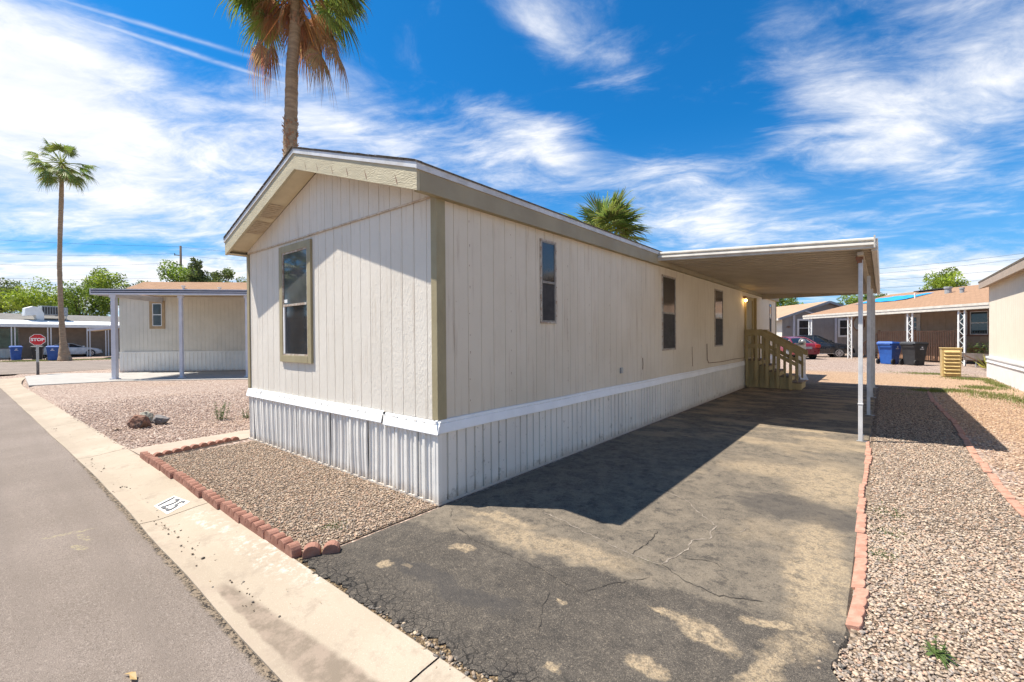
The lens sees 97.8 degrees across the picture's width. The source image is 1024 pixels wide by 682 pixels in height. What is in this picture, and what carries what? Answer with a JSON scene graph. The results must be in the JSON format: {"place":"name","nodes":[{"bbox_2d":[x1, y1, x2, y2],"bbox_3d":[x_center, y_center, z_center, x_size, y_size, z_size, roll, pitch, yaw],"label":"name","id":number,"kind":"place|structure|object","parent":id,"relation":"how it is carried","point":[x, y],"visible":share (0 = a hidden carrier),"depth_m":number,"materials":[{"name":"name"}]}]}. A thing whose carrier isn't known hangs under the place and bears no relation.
{"place":"outdoors","nodes":[
{"label":"outdoors","id":0,"kind":"place"},
{"bbox_2d":[0,361,119,374],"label":"side street","id":1,"kind":"structure","parent":0,"point":[28,367],"depth_m":28.48,"materials":[{"name":"asphalt"}]},
{"bbox_2d":[25,371,247,386],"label":"neighbouring driveway","id":2,"kind":"structure","parent":0,"point":[57,379],"depth_m":20.01,"materials":[{"name":"concrete"}]},
{"bbox_2d":[89,282,247,379],"bbox_3d":[-14.914,-0.912,23.918,11.601,4.960,9.500,0,1,-6],"label":"neighbouring home","id":3,"kind":"object","parent":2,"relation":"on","point":[181,327],"visible":0.54,"depth_m":23.42,"materials":[{"name":"beige"}]},
{"bbox_2d":[149,301,164,328],"bbox_3d":[-18.549,-1.371,23.339,0.740,1.460,0.039,0,1,-6],"label":"window","id":4,"kind":"structure","parent":3,"relation":"in","point":[156,309],"depth_m":23.34,"materials":[{"name":"paint"}]},
{"bbox_2d":[0,388,280,681],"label":"road","id":5,"kind":"structure","parent":0,"point":[97,584],"depth_m":3.10,"materials":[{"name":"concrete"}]},
{"bbox_2d":[126,672,136,679],"bbox_3d":[-1.968,1.726,2.310,0.108,0.016,0.031,0,1,31],"label":"leaf","id":6,"kind":"object","parent":5,"relation":"on","point":[132,675],"visible":1,"depth_m":2.31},
{"bbox_2d":[129,429,249,456],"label":"path","id":7,"kind":"structure","parent":0,"point":[241,435],"depth_m":7.30,"materials":[{"name":"concrete"}]},
{"bbox_2d":[0,354,1023,681],"bbox_3d":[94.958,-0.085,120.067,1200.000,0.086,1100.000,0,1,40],"label":"ground","id":8,"kind":"structure","parent":0,"point":[822,368],"depth_m":13.45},
{"bbox_2d":[0,278,23,313],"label":"leafy tree","id":9,"kind":"object","parent":8,"relation":"on","point":[11,283],"visible":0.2,"depth_m":62.44,"materials":[{"name":"green plant"}]},
{"bbox_2d":[9,346,22,359],"bbox_3d":[-42.379,1.024,38.148,0.989,1.231,0.793,0,1,38],"label":"wheelie bin","id":10,"kind":"object","parent":8,"relation":"on","point":[15,352],"visible":0.98,"depth_m":37.91,"materials":[{"name":"blue plastic"}]},
{"bbox_2d":[29,334,45,374],"bbox_3d":[-23.505,0.663,22.126,0.116,2.005,0.550,0,1,37],"label":"stop sign","id":11,"kind":"object","parent":8,"relation":"on","point":[37,340],"visible":1,"depth_m":22.09,"materials":[{"name":"metal"}]},
{"bbox_2d":[31,346,44,359],"bbox_3d":[-41.308,1.020,38.905,0.779,1.209,0.972,-1,1,-40],"label":"wheelie bin","id":12,"kind":"object","parent":8,"relation":"on","point":[41,349],"visible":0.88,"depth_m":38.69,"materials":[{"name":"black plastic"}]},
{"bbox_2d":[0,276,78,313],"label":"leafy tree","id":13,"kind":"object","parent":8,"relation":"on","point":[34,296],"visible":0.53,"depth_m":58.43,"materials":[{"name":"green plant"}]},
{"bbox_2d":[46,346,58,360],"bbox_3d":[-37.924,1.005,36.878,0.793,1.231,0.989,-1,1,-43],"label":"wheelie bin","id":14,"kind":"object","parent":8,"relation":"on","point":[52,352],"visible":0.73,"depth_m":36.60,"materials":[{"name":"blue plastic"}]},
{"bbox_2d":[0,358,110,362],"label":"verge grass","id":15,"kind":"structure","parent":8,"relation":"on","point":[55,360],"depth_m":36.70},
{"bbox_2d":[0,313,119,358],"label":"distant house","id":16,"kind":"structure","parent":8,"relation":"on","point":[16,329],"depth_m":44.45,"materials":[{"name":"grey"}]},
{"bbox_2d":[0,328,19,348],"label":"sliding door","id":17,"kind":"structure","parent":16,"relation":"in","point":[5,333],"depth_m":42.05,"materials":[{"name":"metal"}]},
{"bbox_2d":[22,306,43,319],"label":"air duct","id":18,"kind":"object","parent":16,"relation":"on","point":[37,313],"visible":0.89,"depth_m":42.90,"materials":[{"name":"metal"}]},
{"bbox_2d":[38,306,67,320],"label":"evaporative cooler","id":19,"kind":"object","parent":16,"relation":"on","point":[50,310],"visible":0.71,"depth_m":44.18,"materials":[{"name":"grey paint"}]},
{"bbox_2d":[22,136,98,360],"bbox_3d":[-36.776,-7.345,36.351,4.341,18.004,4.657,0,1,12],"label":"palm tree","id":20,"kind":"object","parent":8,"relation":"on","point":[63,173],"visible":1,"depth_m":36.33,"materials":[{"name":"green plant"}]},
{"bbox_2d":[32,280,110,315],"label":"leafy tree","id":21,"kind":"object","parent":8,"relation":"on","point":[73,304],"visible":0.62,"depth_m":59.67,"materials":[{"name":"green plant"}]},
{"bbox_2d":[43,343,102,355],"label":"parked car","id":22,"kind":"object","parent":8,"relation":"on","point":[75,349],"visible":0.5,"depth_m":45.33,"materials":[{"name":"white paint"}]},
{"bbox_2d":[76,266,129,314],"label":"leafy tree","id":23,"kind":"object","parent":8,"relation":"on","point":[98,278],"visible":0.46,"depth_m":63.12,"materials":[{"name":"green plant"}]},
{"bbox_2d":[87,326,118,330],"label":"carport","id":24,"kind":"object","parent":8,"relation":"on","point":[100,329],"visible":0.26,"depth_m":41.57,"materials":[{"name":"paint"}]},
{"bbox_2d":[126,415,151,428],"bbox_3d":[-7.263,1.564,8.709,0.438,0.282,0.303,0,1,5],"label":"rock","id":25,"kind":"object","parent":8,"relation":"on","point":[138,421],"visible":0.92,"depth_m":8.58,"materials":[{"name":"stone"}]},
{"bbox_2d":[139,411,153,422],"bbox_3d":[-7.518,1.573,9.163,0.274,0.259,0.278,0,1,40],"label":"rock","id":26,"kind":"object","parent":8,"relation":"on","point":[149,415],"visible":0.46,"depth_m":9.16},
{"bbox_2d":[140,451,154,463],"bbox_3d":[-5.162,1.649,6.324,0.524,0.108,0.078,0,0,40],"label":"edging block","id":27,"kind":"object","parent":8,"relation":"on","point":[145,456],"depth_m":6.28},
{"bbox_2d":[58,388,249,449],"bbox_3d":[-7.412,1.645,11.840,8.437,0.032,6.022,0,1,40],"label":"yard rock","id":28,"kind":"object","parent":8,"relation":"on","point":[169,416],"visible":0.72,"depth_m":9.67,"materials":[{"name":"gravel"}]},
{"bbox_2d":[153,452,163,456],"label":"edging block","id":29,"kind":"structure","parent":8,"relation":"on","point":[156,454],"depth_m":6.50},
{"bbox_2d":[152,415,169,424],"bbox_3d":[-7.138,1.600,9.055,0.406,0.203,0.258,0,1,11],"label":"rock","id":30,"kind":"object","parent":8,"relation":"on","point":[159,419],"visible":0.97,"depth_m":8.97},
{"bbox_2d":[162,450,172,454],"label":"edging block","id":31,"kind":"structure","parent":8,"relation":"on","point":[165,452],"depth_m":6.62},
{"bbox_2d":[172,448,181,452],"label":"edging block","id":32,"kind":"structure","parent":8,"relation":"on","point":[175,450],"depth_m":6.72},
{"bbox_2d":[174,246,181,270],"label":"utility pole","id":33,"kind":"object","parent":8,"relation":"on","point":[180,251],"visible":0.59,"depth_m":69.91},
{"bbox_2d":[0,253,152,255],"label":"power line","id":34,"kind":"object","parent":33,"relation":"attached to","point":[84,255],"visible":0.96,"depth_m":68.33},
{"bbox_2d":[0,263,159,265],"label":"power line","id":35,"kind":"object","parent":33,"relation":"attached to","point":[95,265],"visible":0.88,"depth_m":68.50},
{"bbox_2d":[9,240,178,246],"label":"power line","id":36,"kind":"object","parent":33,"relation":"attached to","point":[97,244],"visible":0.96,"depth_m":68.66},
{"bbox_2d":[156,259,205,281],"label":"leafy tree","id":37,"kind":"object","parent":8,"relation":"on","point":[178,274],"visible":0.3,"depth_m":56.45,"materials":[{"name":"green plant"}]},
{"bbox_2d":[173,471,192,486],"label":"edging block","id":38,"kind":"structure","parent":8,"relation":"on","point":[181,477],"depth_m":5.31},
{"bbox_2d":[180,446,190,450],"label":"edging block","id":39,"kind":"object","parent":8,"relation":"on","point":[184,448],"depth_m":6.83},
{"bbox_2d":[190,444,199,449],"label":"edging block","id":40,"kind":"object","parent":8,"relation":"on","point":[194,446],"depth_m":6.94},
{"bbox_2d":[186,257,208,281],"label":"leafy tree","id":41,"kind":"object","parent":8,"relation":"on","point":[199,272],"visible":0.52,"depth_m":55.59,"materials":[{"name":"green plant"}]},
{"bbox_2d":[198,442,208,447],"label":"edging block","id":42,"kind":"object","parent":8,"relation":"on","point":[202,444],"depth_m":7.05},
{"bbox_2d":[207,441,216,445],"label":"edging block","id":43,"kind":"object","parent":8,"relation":"on","point":[209,443],"depth_m":7.16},
{"bbox_2d":[202,489,224,509],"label":"edging block","id":44,"kind":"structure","parent":8,"relation":"on","point":[212,498],"depth_m":4.60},
{"bbox_2d":[214,403,229,419],"bbox_3d":[-6.194,1.476,9.499,0.380,0.420,0.311,0,1,40],"label":"weed","id":45,"kind":"object","parent":8,"relation":"on","point":[221,415],"visible":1,"depth_m":9.45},
{"bbox_2d":[201,267,246,281],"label":"leafy tree","id":46,"kind":"object","parent":8,"relation":"on","point":[216,276],"visible":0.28,"depth_m":57.33,"materials":[{"name":"green plant"}]},
{"bbox_2d":[222,437,231,442],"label":"edging block","id":47,"kind":"object","parent":8,"relation":"on","point":[225,439],"depth_m":7.37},
{"bbox_2d":[220,500,246,522],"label":"edging block","id":48,"kind":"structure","parent":8,"relation":"on","point":[230,509],"depth_m":4.29,"materials":[{"name":"brick"}]},
{"bbox_2d":[0,377,474,681],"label":"kerb","id":49,"kind":"structure","parent":8,"relation":"on","point":[336,634],"depth_m":3.13,"materials":[{"name":"concrete"}]},
{"bbox_2d":[149,457,165,470],"bbox_3d":[-4.753,1.645,5.991,0.524,0.108,0.078,0,-1,40],"label":"edging block","id":50,"kind":"object","parent":49,"relation":"on","point":[156,462],"depth_m":5.95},
{"bbox_2d":[53,428,280,616],"bbox_3d":[-5.280,1.725,5.748,9.669,0.017,0.242,0,1,38],"label":"gutter debris","id":51,"kind":"object","parent":49,"relation":"on","point":[187,541],"visible":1,"depth_m":3.77,"materials":[{"name":"stone"}]},
{"bbox_2d":[160,464,176,478],"bbox_3d":[-4.346,1.649,5.654,0.524,0.108,0.078,0,3,41],"label":"edging block","id":52,"kind":"object","parent":49,"relation":"on","point":[167,470],"depth_m":5.60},
{"bbox_2d":[154,496,189,513],"bbox_3d":[-3.567,1.708,4.686,0.495,0.034,0.235,0,1,35],"label":"house number","id":53,"kind":"object","parent":49,"relation":"on","point":[171,504],"visible":1,"depth_m":4.67,"materials":[{"name":"white paint"}]},
{"bbox_2d":[186,479,205,497],"bbox_3d":[-3.529,1.646,4.985,0.524,0.108,0.078,0,4,41],"label":"edging block","id":54,"kind":"object","parent":49,"relation":"on","point":[194,487],"depth_m":4.93,"materials":[{"name":"brick"}]},
{"bbox_2d":[240,513,271,538],"bbox_3d":[-2.293,1.650,3.995,0.524,0.108,0.078,0,3,40],"label":"edging block","id":55,"kind":"object","parent":8,"relation":"on","point":[254,524],"depth_m":3.95,"materials":[{"name":"brick"}]},
{"bbox_2d":[264,528,301,557],"bbox_3d":[-1.883,1.652,3.662,0.524,0.108,0.078,0,2,40],"label":"edging block","id":56,"kind":"object","parent":8,"relation":"on","point":[282,542],"depth_m":3.60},
{"bbox_2d":[213,0,372,158],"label":"palm tree","id":57,"kind":"object","parent":8,"relation":"on","point":[268,19],"visible":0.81,"depth_m":12.37,"materials":[{"name":"green plant"}]},
{"bbox_2d":[158,441,437,551],"bbox_3d":[-2.951,1.683,5.522,4.650,0.001,1.480,0,1,40],"label":"front gravel bed","id":58,"kind":"object","parent":8,"relation":"on","point":[347,511],"visible":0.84,"depth_m":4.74,"materials":[{"name":"gravel"}]},
{"bbox_2d":[294,547,497,681],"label":"soil strip","id":59,"kind":"object","parent":8,"relation":"on","point":[420,640],"visible":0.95,"depth_m":2.50,"materials":[{"name":"soil"}]},
{"bbox_2d":[302,542,320,558],"bbox_3d":[-1.577,1.650,3.518,0.130,0.108,0.078,-1,5,-18],"label":"edging block","id":60,"kind":"object","parent":59,"relation":"on","point":[311,549],"depth_m":3.49,"materials":[{"name":"brick"}]},
{"bbox_2d":[223,146,778,505],"bbox_3d":[3.348,-0.548,13.331,5.140,4.227,19.445,0,1,40],"label":"mobile home","id":61,"kind":"object","parent":8,"relation":"on","point":[488,330],"visible":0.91,"depth_m":5.84,"materials":[{"name":"paint"}]},
{"bbox_2d":[744,296,756,356],"bbox_3d":[8.102,-0.461,15.149,0.139,2.050,1.180,0,1,40],"label":"door","id":62,"kind":"structure","parent":61,"relation":"in","point":[750,307],"depth_m":15.28,"materials":[{"name":"green paint"}]},
{"bbox_2d":[658,235,879,441],"bbox_3d":[7.324,-0.138,11.594,3.420,3.361,9.955,0,1,40],"label":"carport","id":63,"kind":"object","parent":61,"relation":"attached to","point":[817,268],"visible":0.99,"depth_m":9.07,"materials":[{"name":"white paint"}]},
{"bbox_2d":[561,186,655,244],"bbox_3d":[4.020,-2.820,19.209,4.372,7.544,3.921,0,1,40],"label":"palm tree","id":64,"kind":"object","parent":8,"relation":"on","point":[616,213],"visible":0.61,"depth_m":18.59,"materials":[{"name":"green plant"}]},
{"bbox_2d":[321,386,919,563],"bbox_3d":[6.255,1.586,8.040,17.666,0.024,3.559,-1,1,-37],"label":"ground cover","id":65,"kind":"object","parent":8,"relation":"on","point":[865,511],"visible":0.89,"depth_m":4.02,"materials":[{"name":"gravel"}]},
{"bbox_2d":[776,298,802,306],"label":"leafy tree","id":66,"kind":"object","parent":8,"relation":"on","point":[782,302],"visible":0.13,"depth_m":64.94,"materials":[{"name":"green plant"}]},
{"bbox_2d":[780,336,820,358],"bbox_3d":[20.608,0.468,33.206,2.120,1.630,4.845,0,1,4],"label":"parked car","id":67,"kind":"object","parent":8,"relation":"on","point":[813,348],"visible":0.41,"depth_m":31.41,"materials":[{"name":"red paint"}]},
{"bbox_2d":[795,339,807,379],"bbox_3d":[11.101,0.689,17.072,0.325,1.570,0.340,0,1,0],"label":"electric meter","id":68,"kind":"object","parent":8,"relation":"on","point":[802,343],"visible":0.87,"depth_m":17.06,"materials":[{"name":"grey metal"}]},
{"bbox_2d":[793,335,854,357],"bbox_3d":[23.310,0.385,34.602,5.047,1.731,2.120,0,1,22],"label":"parked car","id":69,"kind":"object","parent":8,"relation":"on","point":[829,347],"visible":0.43,"depth_m":33.46,"materials":[{"name":"black paint"}]},
{"bbox_2d":[845,587,869,630],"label":"edging block","id":70,"kind":"structure","parent":8,"relation":"on","point":[856,616],"depth_m":2.75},
{"bbox_2d":[837,294,880,304],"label":"leafy tree","id":71,"kind":"object","parent":8,"relation":"on","point":[854,300],"visible":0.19,"depth_m":67.60,"materials":[{"name":"green plant"}]},
{"bbox_2d":[851,557,868,589],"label":"edging block","id":72,"kind":"structure","parent":8,"relation":"on","point":[859,577],"depth_m":3.17,"materials":[{"name":"brick"}]},
{"bbox_2d":[855,513,866,533],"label":"edging block","id":73,"kind":"structure","parent":8,"relation":"on","point":[861,523],"depth_m":4.00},
{"bbox_2d":[855,533,867,557],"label":"edging block","id":74,"kind":"structure","parent":8,"relation":"on","point":[861,549],"depth_m":3.58,"materials":[{"name":"brick"}]},
{"bbox_2d":[856,498,866,513],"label":"edging block","id":75,"kind":"structure","parent":8,"relation":"on","point":[861,505],"depth_m":4.42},
{"bbox_2d":[858,484,865,497],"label":"edging block","id":76,"kind":"structure","parent":8,"relation":"on","point":[862,488],"depth_m":4.84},
{"bbox_2d":[862,473,868,486],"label":"edging block","id":77,"kind":"structure","parent":8,"relation":"on","point":[865,479],"depth_m":5.22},
{"bbox_2d":[864,464,869,474],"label":"edging block","id":78,"kind":"structure","parent":8,"relation":"on","point":[866,469],"depth_m":5.62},
{"bbox_2d":[864,455,872,464],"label":"edging block","id":79,"kind":"structure","parent":8,"relation":"on","point":[868,459],"depth_m":6.04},
{"bbox_2d":[865,448,871,454],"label":"edging block","id":80,"kind":"structure","parent":8,"relation":"on","point":[868,451],"depth_m":6.47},
{"bbox_2d":[876,341,900,364],"bbox_3d":[21.560,0.669,25.525,1.043,1.297,0.836,-1,1,-20],"label":"wheelie bin","id":81,"kind":"object","parent":8,"relation":"on","point":[889,352],"visible":0.88,"depth_m":25.30,"materials":[{"name":"blue plastic"}]},
{"bbox_2d":[899,342,928,365],"bbox_3d":[22.025,0.676,24.494,1.043,1.297,0.836,-1,1,-11],"label":"wheelie bin","id":82,"kind":"object","parent":8,"relation":"on","point":[913,353],"visible":1,"depth_m":24.23,"materials":[{"name":"black plastic"}]},
{"bbox_2d":[863,329,984,360],"bbox_3d":[26.142,0.262,28.914,1.605,1.980,7.025,0,1,0],"label":"fence","id":83,"kind":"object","parent":8,"relation":"on","point":[901,336],"depth_m":27.27,"materials":[{"name":"wood"}]},
{"bbox_2d":[832,386,1023,681],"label":"side gravel bed","id":84,"kind":"object","parent":8,"relation":"on","point":[854,635],"visible":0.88,"depth_m":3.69,"materials":[{"name":"gravel"}]},
{"bbox_2d":[922,632,958,669],"bbox_3d":[2.261,1.629,2.362,0.153,0.111,0.194,0,1,40],"label":"weed","id":85,"kind":"object","parent":84,"relation":"on","point":[935,650],"visible":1,"depth_m":2.37,"materials":[{"name":"plant"}]},
{"bbox_2d":[963,439,972,445],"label":"edging block","id":86,"kind":"structure","parent":84,"relation":"on","point":[967,442],"depth_m":6.92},
{"bbox_2d":[979,463,991,472],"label":"edging block","id":87,"kind":"structure","parent":84,"relation":"on","point":[985,467],"depth_m":5.63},
{"bbox_2d":[919,266,970,289],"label":"leafy tree","id":88,"kind":"object","parent":8,"relation":"on","point":[943,279],"visible":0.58,"depth_m":61.22,"materials":[{"name":"green plant"}]},
{"bbox_2d":[939,347,962,376],"bbox_3d":[17.450,0.843,17.762,0.620,1.160,0.540,0,1,36],"label":"louvred locker","id":89,"kind":"object","parent":8,"relation":"on","point":[950,361],"visible":0.97,"depth_m":17.61,"materials":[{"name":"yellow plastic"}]},
{"bbox_2d":[955,428,965,434],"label":"edging block","id":90,"kind":"structure","parent":8,"relation":"on","point":[959,430],"depth_m":7.76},
{"bbox_2d":[957,433,968,439],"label":"edging block","id":91,"kind":"structure","parent":8,"relation":"on","point":[962,436],"depth_m":7.36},
{"bbox_2d":[966,446,977,453],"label":"edging block","id":92,"kind":"structure","parent":8,"relation":"on","point":[971,449],"depth_m":6.50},
{"bbox_2d":[966,342,988,365],"bbox_3d":[25.113,0.648,23.444,2.126,1.331,1.887,0,1,14],"label":"shrub","id":93,"kind":"object","parent":8,"relation":"on","point":[980,352],"visible":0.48,"depth_m":23.64,"materials":[{"name":"green plant"}]},
{"bbox_2d":[971,454,983,462],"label":"edging block","id":94,"kind":"structure","parent":8,"relation":"on","point":[977,458],"depth_m":6.08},
{"bbox_2d":[932,392,1023,497],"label":"side yard rock","id":95,"kind":"object","parent":8,"relation":"on","point":[967,417],"visible":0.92,"depth_m":8.55,"materials":[{"name":"gravel"}]},
{"bbox_2d":[974,354,986,368],"bbox_3d":[22.404,0.903,20.861,1.166,0.810,1.580,0,1,40],"label":"yellow plant","id":96,"kind":"object","parent":8,"relation":"on","point":[985,362],"visible":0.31,"depth_m":20.97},
{"bbox_2d":[987,473,1002,484],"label":"edging block","id":97,"kind":"structure","parent":8,"relation":"on","point":[995,479],"depth_m":5.20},
{"bbox_2d":[994,485,1015,499],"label":"edging block","id":98,"kind":"structure","parent":8,"relation":"on","point":[1004,492],"depth_m":4.77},
{"bbox_2d":[1006,499,1023,516],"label":"edging block","id":99,"kind":"object","parent":8,"relation":"on","point":[1017,506],"depth_m":4.38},
{"bbox_2d":[0,0,1023,316],"label":"sky","id":100,"kind":"structure","parent":0,"point":[733,123],"materials":[{"name":"blue"}]},
{"bbox_2d":[300,382,875,681],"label":"driveway","id":101,"kind":"structure","parent":0,"point":[734,514],"depth_m":3.44,"materials":[{"name":"asphalt"}]},
{"bbox_2d":[322,540,340,554],"bbox_3d":[-1.439,1.655,3.560,0.130,0.108,0.078,-1,3,-13],"label":"edging block","id":102,"kind":"object","parent":101,"relation":"on","point":[331,546],"depth_m":3.53,"materials":[{"name":"brick"}]},
{"bbox_2d":[368,605,860,681],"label":"broken tarmac crumbs","id":103,"kind":"object","parent":101,"relation":"on","point":[451,658],"visible":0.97,"depth_m":2.38,"materials":[{"name":"asphalt"}]},
{"bbox_2d":[745,329,807,389],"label":"wooden steps","id":104,"kind":"structure","parent":101,"relation":"on","point":[763,372],"depth_m":14.35,"materials":[{"name":"wood"}]},
{"bbox_2d":[776,301,846,343],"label":"grey house","id":105,"kind":"structure","parent":0,"point":[790,321],"depth_m":39.98,"materials":[{"name":"paint"}]},
{"bbox_2d":[797,319,810,335],"bbox_3d":[26.145,-1.157,39.946,1.260,1.660,0.039,0,1,0],"label":"window","id":106,"kind":"structure","parent":105,"relation":"in","point":[802,324],"depth_m":39.95,"materials":[{"name":"white paint"}]},
{"bbox_2d":[838,318,846,336],"bbox_3d":[29.745,-1.183,39.946,1.160,1.660,0.039,0,1,0],"label":"window","id":107,"kind":"structure","parent":105,"relation":"in","point":[842,323],"depth_m":39.95,"materials":[{"name":"white paint"}]},
{"bbox_2d":[802,285,988,365],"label":"tan house","id":108,"kind":"structure","parent":0,"point":[963,311],"depth_m":28.27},
{"bbox_2d":[853,317,864,330],"bbox_3d":[26.966,-1.362,34.737,0.054,1.146,1.146,0,1,0],"label":"window","id":109,"kind":"structure","parent":108,"relation":"in","point":[855,322],"depth_m":34.92,"materials":[{"name":"brown paint"}]},
{"bbox_2d":[863,292,933,302],"bbox_3d":[28.181,-3.140,33.168,2.240,0.549,4.400,0,1,0],"label":"tarpaulin","id":110,"kind":"object","parent":108,"relation":"on","point":[893,298],"visible":0.86,"depth_m":32.75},
{"bbox_2d":[905,314,920,341],"bbox_3d":[26.967,-0.740,30.067,0.059,2.150,1.150,0,1,0],"label":"door","id":111,"kind":"structure","parent":108,"relation":"in","point":[917,317],"depth_m":29.75,"materials":[{"name":"beige"}]},
{"bbox_2d":[960,310,968,335],"bbox_3d":[26.967,-1.057,26.685,0.049,1.550,0.700,0,1,0],"label":"porch post","id":112,"kind":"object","parent":108,"relation":"in","point":[962,312],"depth_m":26.68,"materials":[{"name":"metal"}]},
{"bbox_2d":[968,309,988,335],"bbox_3d":[26.967,-1.048,25.785,0.049,1.550,1.200,0,1,0],"label":"window","id":113,"kind":"structure","parent":108,"relation":"in","point":[978,323],"depth_m":25.77,"materials":[{"name":"brown paint"}]},
{"bbox_2d":[887,370,1023,408],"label":"grass","id":114,"kind":"structure","parent":0,"point":[985,388],"depth_m":13.42,"materials":[{"name":"plant"}]},
{"bbox_2d":[962,353,988,366],"bbox_3d":[23.816,0.969,22.909,1.828,0.723,0.760,0,1,0],"label":"bench","id":115,"kind":"object","parent":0,"point":[976,357],"visible":0.54,"depth_m":22.64,"materials":[{"name":"wood"}]},
{"bbox_2d":[978,257,1023,390],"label":"house","id":116,"kind":"structure","parent":0,"point":[1005,357],"depth_m":14.92,"materials":[{"name":"paint"}]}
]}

